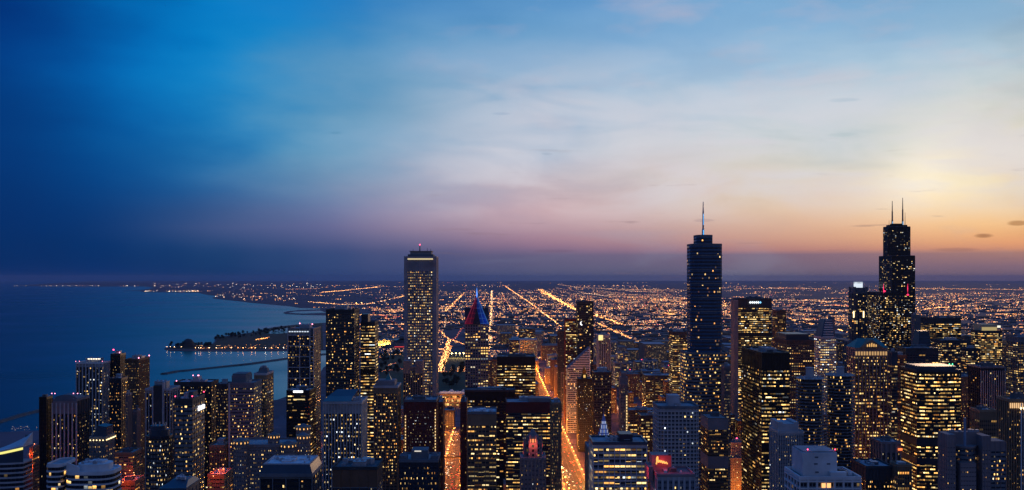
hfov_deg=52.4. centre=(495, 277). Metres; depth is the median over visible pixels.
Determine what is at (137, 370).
residential tower
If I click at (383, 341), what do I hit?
museum
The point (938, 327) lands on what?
office tower
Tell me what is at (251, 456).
apartment tower
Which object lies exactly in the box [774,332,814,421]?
office block
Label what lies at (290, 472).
office block
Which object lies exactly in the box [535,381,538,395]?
stone tower
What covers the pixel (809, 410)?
round tower
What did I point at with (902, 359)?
office tower
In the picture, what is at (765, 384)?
skyscraper
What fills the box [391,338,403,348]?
stadium
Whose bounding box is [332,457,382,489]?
office block
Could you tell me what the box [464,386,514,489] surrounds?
office block
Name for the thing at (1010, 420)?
stone tower
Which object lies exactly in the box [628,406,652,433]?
building
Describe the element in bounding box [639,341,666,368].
building
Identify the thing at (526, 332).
building
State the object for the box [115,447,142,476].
parking garage
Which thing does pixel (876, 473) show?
office block
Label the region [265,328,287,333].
harbor water
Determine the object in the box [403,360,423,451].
residential tower
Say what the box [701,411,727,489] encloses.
hotel tower
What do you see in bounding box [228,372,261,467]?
residential tower
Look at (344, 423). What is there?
office tower
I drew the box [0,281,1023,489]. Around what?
ground
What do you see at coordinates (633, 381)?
skyscraper
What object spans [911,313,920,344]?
office tower
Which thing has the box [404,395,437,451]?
hotel tower
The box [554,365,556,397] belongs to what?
stone tower
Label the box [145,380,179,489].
residential tower
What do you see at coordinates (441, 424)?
brick building
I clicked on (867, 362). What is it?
office tower
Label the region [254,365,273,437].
residential tower
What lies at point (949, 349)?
office block
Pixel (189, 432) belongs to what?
residential tower
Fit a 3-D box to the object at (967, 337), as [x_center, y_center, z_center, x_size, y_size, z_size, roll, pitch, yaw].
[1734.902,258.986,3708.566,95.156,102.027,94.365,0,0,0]
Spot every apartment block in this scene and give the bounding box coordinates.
[46,457,121,489]
[209,437,227,472]
[645,452,695,489]
[784,445,861,489]
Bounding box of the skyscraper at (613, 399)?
[611,378,616,412]
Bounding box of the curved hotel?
[0,432,32,489]
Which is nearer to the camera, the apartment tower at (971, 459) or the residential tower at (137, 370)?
the apartment tower at (971, 459)
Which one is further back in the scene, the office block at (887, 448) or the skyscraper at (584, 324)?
the skyscraper at (584, 324)
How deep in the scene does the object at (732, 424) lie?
1782.33 m
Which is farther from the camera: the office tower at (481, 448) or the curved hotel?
the office tower at (481, 448)
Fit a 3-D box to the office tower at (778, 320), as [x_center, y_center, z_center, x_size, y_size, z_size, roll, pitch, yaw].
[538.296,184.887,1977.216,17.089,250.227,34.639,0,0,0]
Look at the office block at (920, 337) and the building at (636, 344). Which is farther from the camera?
the building at (636, 344)
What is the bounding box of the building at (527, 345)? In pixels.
[519,338,536,357]
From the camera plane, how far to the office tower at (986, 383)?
1401.15 m
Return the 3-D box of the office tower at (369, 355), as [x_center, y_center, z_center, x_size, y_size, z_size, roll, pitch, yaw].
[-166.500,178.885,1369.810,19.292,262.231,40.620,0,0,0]
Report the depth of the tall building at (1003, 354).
3024.02 m
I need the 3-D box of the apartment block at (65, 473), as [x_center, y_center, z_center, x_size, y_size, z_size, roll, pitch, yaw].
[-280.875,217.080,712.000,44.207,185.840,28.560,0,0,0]
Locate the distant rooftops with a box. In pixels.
[368,297,1023,348]
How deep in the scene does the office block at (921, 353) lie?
1600.35 m
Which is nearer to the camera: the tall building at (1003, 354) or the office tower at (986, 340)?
the office tower at (986, 340)
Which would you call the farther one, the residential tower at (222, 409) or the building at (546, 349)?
the building at (546, 349)
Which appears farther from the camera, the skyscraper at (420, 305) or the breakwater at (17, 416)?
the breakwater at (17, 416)
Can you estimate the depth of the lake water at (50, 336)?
5903.27 m
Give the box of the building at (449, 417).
[445,406,454,429]
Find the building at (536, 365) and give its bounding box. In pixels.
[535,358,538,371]
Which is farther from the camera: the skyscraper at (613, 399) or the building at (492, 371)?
the building at (492, 371)
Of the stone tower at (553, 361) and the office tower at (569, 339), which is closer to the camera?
the office tower at (569, 339)
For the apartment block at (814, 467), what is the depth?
606.20 m
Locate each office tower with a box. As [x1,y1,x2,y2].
[286,385,315,454]
[323,389,367,489]
[360,313,377,457]
[467,407,496,489]
[506,395,550,489]
[557,329,563,410]
[564,316,575,423]
[566,346,589,432]
[592,367,610,434]
[772,309,785,346]
[814,316,835,412]
[846,338,887,457]
[887,348,897,439]
[898,352,906,440]
[900,363,960,489]
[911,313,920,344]
[921,315,960,346]
[968,362,1004,428]
[971,324,1001,365]
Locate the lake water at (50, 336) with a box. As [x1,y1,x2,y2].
[0,281,325,431]
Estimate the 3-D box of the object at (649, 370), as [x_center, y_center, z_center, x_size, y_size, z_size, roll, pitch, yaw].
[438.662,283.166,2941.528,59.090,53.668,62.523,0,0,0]
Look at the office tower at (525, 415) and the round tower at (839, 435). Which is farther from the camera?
the office tower at (525, 415)
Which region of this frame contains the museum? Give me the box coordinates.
[378,338,392,345]
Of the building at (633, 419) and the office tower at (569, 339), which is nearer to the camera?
the building at (633, 419)
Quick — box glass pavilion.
[439,391,464,406]
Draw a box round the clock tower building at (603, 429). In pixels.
[585,414,608,489]
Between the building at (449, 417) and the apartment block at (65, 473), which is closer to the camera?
the apartment block at (65, 473)
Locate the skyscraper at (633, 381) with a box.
[625,371,639,396]
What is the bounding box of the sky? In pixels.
[0,0,1023,280]
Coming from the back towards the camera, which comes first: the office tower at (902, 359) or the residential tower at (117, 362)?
the office tower at (902, 359)
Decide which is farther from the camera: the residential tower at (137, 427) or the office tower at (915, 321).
the office tower at (915, 321)
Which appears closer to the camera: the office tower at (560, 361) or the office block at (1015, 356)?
the office block at (1015, 356)
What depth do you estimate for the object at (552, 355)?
3221.67 m
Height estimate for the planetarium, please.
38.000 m
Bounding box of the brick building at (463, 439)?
[460,395,467,489]
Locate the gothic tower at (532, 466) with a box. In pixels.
[520,429,545,489]
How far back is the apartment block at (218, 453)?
1000.65 m
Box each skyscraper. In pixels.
[287,323,320,459]
[326,304,359,397]
[404,244,437,395]
[465,288,488,386]
[576,300,593,377]
[611,378,616,412]
[612,350,632,387]
[625,371,639,396]
[680,202,727,489]
[731,296,771,417]
[741,346,789,489]
[843,282,867,372]
[867,198,914,350]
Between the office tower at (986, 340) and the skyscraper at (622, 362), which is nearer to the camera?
the office tower at (986, 340)
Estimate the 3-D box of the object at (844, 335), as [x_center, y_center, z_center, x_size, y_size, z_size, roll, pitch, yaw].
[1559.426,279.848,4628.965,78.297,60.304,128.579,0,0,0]
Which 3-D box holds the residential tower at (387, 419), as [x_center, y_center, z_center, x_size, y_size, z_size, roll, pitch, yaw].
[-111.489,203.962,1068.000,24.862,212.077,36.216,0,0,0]
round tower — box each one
[796,367,824,444]
[825,366,854,469]
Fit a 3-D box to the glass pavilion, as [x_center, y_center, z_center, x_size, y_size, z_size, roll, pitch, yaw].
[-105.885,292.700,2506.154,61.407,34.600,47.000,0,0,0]
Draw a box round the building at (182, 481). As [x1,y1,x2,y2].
[159,473,200,489]
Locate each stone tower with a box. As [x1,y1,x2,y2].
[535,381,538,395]
[550,357,556,390]
[550,398,561,489]
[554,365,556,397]
[576,366,591,451]
[619,372,627,430]
[996,376,1023,489]
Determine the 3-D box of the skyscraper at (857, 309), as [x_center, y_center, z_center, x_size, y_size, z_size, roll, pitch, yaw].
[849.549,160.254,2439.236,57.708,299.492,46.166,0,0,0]
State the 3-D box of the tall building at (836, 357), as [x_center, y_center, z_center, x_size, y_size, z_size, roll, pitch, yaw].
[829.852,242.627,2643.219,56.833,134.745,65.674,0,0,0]
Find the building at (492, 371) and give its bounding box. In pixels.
[488,357,496,385]
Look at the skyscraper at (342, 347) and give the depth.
1300.25 m
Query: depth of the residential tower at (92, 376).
1401.15 m
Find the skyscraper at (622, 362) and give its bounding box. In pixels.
[612,350,632,387]
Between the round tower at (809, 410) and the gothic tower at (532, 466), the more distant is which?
the round tower at (809, 410)
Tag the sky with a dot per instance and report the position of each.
(141, 140)
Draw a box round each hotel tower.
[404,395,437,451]
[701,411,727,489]
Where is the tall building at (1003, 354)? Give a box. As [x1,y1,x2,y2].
[1002,344,1005,367]
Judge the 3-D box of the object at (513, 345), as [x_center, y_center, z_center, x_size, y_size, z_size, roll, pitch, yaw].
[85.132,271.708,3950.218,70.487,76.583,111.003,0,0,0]
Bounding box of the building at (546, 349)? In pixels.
[541,344,556,359]
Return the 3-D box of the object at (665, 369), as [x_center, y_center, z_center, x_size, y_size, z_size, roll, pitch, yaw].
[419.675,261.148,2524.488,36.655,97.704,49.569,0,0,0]
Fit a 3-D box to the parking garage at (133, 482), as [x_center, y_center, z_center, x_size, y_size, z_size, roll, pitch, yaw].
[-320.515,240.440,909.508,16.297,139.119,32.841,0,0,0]
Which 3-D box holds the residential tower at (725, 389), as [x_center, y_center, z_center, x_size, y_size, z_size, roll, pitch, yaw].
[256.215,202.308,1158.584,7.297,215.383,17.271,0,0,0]
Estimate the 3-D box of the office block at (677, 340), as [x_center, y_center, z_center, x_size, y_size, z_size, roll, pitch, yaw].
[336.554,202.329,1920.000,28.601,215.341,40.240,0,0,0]
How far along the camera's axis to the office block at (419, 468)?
800.45 m
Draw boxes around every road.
[445,430,459,489]
[508,313,584,489]
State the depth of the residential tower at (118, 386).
1260.45 m
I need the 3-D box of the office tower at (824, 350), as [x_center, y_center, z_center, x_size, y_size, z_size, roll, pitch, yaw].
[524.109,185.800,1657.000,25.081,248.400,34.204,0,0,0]
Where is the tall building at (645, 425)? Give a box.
[638,411,652,489]
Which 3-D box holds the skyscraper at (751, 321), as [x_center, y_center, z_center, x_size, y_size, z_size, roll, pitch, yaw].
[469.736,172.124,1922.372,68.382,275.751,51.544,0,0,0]
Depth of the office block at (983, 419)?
1000.55 m
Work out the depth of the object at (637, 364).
3123.88 m
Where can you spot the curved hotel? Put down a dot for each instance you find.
(15, 470)
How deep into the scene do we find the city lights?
11794.67 m
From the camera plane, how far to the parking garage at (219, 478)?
930.50 m
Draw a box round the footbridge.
[445,456,459,457]
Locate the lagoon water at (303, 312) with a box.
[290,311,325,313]
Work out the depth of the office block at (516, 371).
1500.35 m
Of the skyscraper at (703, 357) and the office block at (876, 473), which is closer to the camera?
the office block at (876, 473)
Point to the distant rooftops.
(638, 335)
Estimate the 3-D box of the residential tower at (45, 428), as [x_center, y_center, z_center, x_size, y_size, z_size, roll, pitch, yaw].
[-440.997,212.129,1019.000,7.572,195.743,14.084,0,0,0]
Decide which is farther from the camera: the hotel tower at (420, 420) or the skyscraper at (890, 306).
the skyscraper at (890, 306)
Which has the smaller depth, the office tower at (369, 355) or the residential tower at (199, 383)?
the residential tower at (199, 383)
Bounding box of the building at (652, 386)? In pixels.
[642,372,668,406]
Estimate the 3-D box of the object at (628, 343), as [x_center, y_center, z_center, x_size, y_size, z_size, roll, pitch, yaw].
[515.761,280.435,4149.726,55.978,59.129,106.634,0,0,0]
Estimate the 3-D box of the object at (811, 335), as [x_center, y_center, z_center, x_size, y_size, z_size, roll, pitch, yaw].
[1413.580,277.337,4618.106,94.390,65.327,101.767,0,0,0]
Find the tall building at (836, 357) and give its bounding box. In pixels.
[836,349,837,365]
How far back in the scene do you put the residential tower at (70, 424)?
1000.55 m
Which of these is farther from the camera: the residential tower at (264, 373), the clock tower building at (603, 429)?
the residential tower at (264, 373)
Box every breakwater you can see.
[0,409,38,422]
[161,353,325,373]
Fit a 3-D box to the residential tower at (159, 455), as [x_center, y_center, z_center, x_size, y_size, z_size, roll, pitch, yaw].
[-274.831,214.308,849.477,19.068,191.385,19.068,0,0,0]
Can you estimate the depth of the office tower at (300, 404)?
1150.25 m
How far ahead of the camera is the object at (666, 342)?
4128.66 m
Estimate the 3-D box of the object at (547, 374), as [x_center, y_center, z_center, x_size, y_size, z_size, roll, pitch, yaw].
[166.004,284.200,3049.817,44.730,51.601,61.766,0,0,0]
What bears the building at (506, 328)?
on the ground at (303, 294)
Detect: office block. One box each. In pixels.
[259,455,321,489]
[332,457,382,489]
[399,447,440,489]
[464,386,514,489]
[497,353,535,397]
[589,431,647,489]
[669,329,686,394]
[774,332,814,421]
[851,458,892,489]
[870,435,902,463]
[890,461,911,489]
[896,344,938,362]
[912,330,930,346]
[932,337,967,368]
[960,345,977,372]
[970,405,995,437]
[1006,334,1023,395]
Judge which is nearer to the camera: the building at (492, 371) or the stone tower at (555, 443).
the stone tower at (555, 443)
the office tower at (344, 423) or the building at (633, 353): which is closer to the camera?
the office tower at (344, 423)
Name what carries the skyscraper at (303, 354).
on the ground at (303, 294)
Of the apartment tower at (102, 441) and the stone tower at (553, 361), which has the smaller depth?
the apartment tower at (102, 441)
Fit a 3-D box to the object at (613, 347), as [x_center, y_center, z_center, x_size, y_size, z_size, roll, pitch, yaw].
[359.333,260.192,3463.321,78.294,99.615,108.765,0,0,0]
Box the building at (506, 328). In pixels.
[496,324,515,339]
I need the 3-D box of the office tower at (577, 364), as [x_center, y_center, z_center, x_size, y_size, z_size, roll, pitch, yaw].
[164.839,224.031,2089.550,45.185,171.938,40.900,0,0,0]
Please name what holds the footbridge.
on the road at (453, 469)
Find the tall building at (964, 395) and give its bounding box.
[961,372,967,430]
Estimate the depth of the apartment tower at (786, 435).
853.00 m
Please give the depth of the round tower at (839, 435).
1039.16 m
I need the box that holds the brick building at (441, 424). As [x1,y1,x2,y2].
[438,395,444,489]
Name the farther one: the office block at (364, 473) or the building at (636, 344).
the building at (636, 344)
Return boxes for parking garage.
[29,443,38,489]
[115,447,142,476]
[121,472,144,489]
[207,464,232,489]
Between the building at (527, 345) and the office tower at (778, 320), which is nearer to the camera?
the office tower at (778, 320)
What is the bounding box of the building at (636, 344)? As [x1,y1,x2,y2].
[634,341,638,347]
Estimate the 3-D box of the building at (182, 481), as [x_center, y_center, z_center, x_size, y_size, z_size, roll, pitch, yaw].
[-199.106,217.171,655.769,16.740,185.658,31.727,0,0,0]
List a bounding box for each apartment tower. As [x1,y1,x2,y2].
[89,423,115,463]
[232,423,311,489]
[653,394,698,489]
[769,418,803,489]
[938,418,1005,489]
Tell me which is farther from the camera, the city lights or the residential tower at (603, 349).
the city lights
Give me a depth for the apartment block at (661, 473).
701.00 m
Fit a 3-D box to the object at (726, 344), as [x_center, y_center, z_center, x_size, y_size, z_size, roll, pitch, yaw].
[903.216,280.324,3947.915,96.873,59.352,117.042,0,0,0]
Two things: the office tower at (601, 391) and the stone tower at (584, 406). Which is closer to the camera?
the office tower at (601, 391)
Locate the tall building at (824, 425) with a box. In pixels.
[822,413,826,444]
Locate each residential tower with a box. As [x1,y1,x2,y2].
[39,394,52,489]
[51,393,89,465]
[76,357,110,435]
[109,374,127,451]
[110,349,125,377]
[125,354,149,474]
[125,390,131,446]
[133,405,140,447]
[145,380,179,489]
[146,422,172,489]
[174,375,218,489]
[174,390,204,489]
[216,379,231,440]
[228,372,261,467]
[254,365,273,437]
[373,373,400,489]
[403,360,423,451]
[596,332,610,370]
[721,362,730,489]
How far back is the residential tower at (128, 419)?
1152.88 m
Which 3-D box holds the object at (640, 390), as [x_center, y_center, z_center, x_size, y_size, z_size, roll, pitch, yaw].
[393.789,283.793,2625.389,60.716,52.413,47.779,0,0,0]
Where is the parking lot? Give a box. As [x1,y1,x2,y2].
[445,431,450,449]
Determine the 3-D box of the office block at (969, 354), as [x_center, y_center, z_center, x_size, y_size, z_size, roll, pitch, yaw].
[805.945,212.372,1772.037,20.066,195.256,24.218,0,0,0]
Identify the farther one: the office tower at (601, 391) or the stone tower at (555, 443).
the office tower at (601, 391)
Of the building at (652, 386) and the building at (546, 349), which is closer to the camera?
the building at (652, 386)
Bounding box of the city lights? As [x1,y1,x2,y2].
[255,282,1023,371]
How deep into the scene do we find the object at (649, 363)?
3012.91 m
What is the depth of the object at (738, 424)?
1800.29 m
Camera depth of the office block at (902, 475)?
850.65 m
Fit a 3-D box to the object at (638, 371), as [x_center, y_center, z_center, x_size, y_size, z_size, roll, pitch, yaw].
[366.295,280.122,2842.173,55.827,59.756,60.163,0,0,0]
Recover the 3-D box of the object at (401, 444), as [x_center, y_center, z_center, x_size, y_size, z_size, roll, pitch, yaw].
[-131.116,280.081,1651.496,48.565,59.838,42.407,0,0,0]
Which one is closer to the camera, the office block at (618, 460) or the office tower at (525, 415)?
the office block at (618, 460)
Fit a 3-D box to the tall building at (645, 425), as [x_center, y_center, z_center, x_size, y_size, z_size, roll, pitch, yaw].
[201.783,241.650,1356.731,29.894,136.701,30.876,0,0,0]
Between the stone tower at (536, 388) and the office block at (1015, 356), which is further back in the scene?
the stone tower at (536, 388)
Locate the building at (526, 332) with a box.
[518,327,534,337]
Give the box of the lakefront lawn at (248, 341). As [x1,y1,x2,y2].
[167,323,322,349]
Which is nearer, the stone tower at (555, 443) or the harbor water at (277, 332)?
the stone tower at (555, 443)
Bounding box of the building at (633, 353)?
[627,348,638,359]
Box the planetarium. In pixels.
[182,339,195,347]

